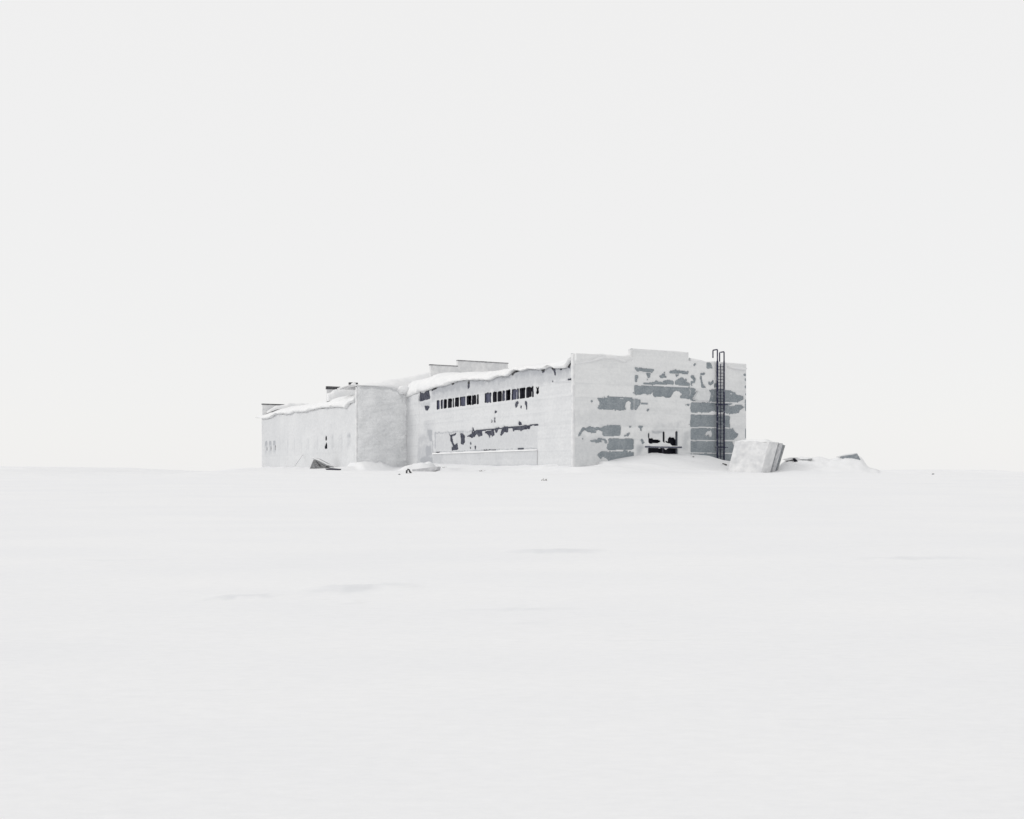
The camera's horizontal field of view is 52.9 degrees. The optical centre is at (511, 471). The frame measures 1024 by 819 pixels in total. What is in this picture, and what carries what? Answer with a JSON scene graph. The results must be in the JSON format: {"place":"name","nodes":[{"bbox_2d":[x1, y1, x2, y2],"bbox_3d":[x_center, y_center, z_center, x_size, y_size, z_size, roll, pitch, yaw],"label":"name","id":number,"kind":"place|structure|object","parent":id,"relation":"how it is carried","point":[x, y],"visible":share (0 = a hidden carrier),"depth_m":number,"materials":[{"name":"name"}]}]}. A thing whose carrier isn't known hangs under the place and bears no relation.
{"place":"outdoors","nodes":[
{"label":"outdoors","id":0,"kind":"place"},
{"bbox_2d":[0,453,1023,818],"bbox_3d":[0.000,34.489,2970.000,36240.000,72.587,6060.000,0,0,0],"label":"snow ground","id":1,"kind":"structure","parent":0,"point":[654,635],"depth_m":9.41,"materials":[{"name":"white snow"}]},
{"bbox_2d":[310,457,337,468],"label":"broken board","id":2,"kind":"object","parent":1,"relation":"on","point":[317,463],"visible":0.87,"depth_m":127.02,"materials":[{"name":"wood"}]},
{"bbox_2d":[412,467,440,471],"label":"buried slab","id":3,"kind":"structure","parent":1,"relation":"on","point":[430,469],"depth_m":97.03,"materials":[{"name":"concrete"}]},
{"bbox_2d":[255,349,746,466],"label":"industrial building","id":4,"kind":"structure","parent":1,"relation":"on","point":[579,409],"depth_m":100.90,"materials":[{"name":"white concrete"}]},
{"bbox_2d":[438,395,478,408],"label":"ribbon window","id":5,"kind":"structure","parent":4,"relation":"in","point":[462,399],"depth_m":113.59,"materials":[{"name":"black glass"}]},
{"bbox_2d":[486,386,533,402],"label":"ribbon window","id":6,"kind":"structure","parent":4,"relation":"in","point":[500,396],"depth_m":102.62,"materials":[{"name":"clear glass"}]},
{"bbox_2d":[645,431,681,453],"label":"window","id":7,"kind":"structure","parent":4,"relation":"in","point":[672,449],"depth_m":97.26,"materials":[{"name":"black glass"}]},
{"bbox_2d":[728,439,784,472],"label":"concrete block","id":8,"kind":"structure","parent":1,"relation":"on","point":[757,455],"depth_m":92.24,"materials":[{"name":"white concrete"}]},
{"bbox_2d":[836,453,859,459],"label":"concrete slab","id":9,"kind":"structure","parent":1,"relation":"on","point":[852,455],"depth_m":94.62,"materials":[{"name":"grey concrete"}]},
{"bbox_2d":[0,0,1023,471],"label":"sky","id":10,"kind":"structure","parent":0,"point":[212,212],"materials":[{"name":"white"}]},
{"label":"timber","id":11,"kind":"object","parent":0,"visible":0},
{"bbox_2d":[783,457,799,460],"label":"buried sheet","id":12,"kind":"object","parent":11,"relation":"on","point":[790,458],"visible":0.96,"depth_m":94.70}
]}

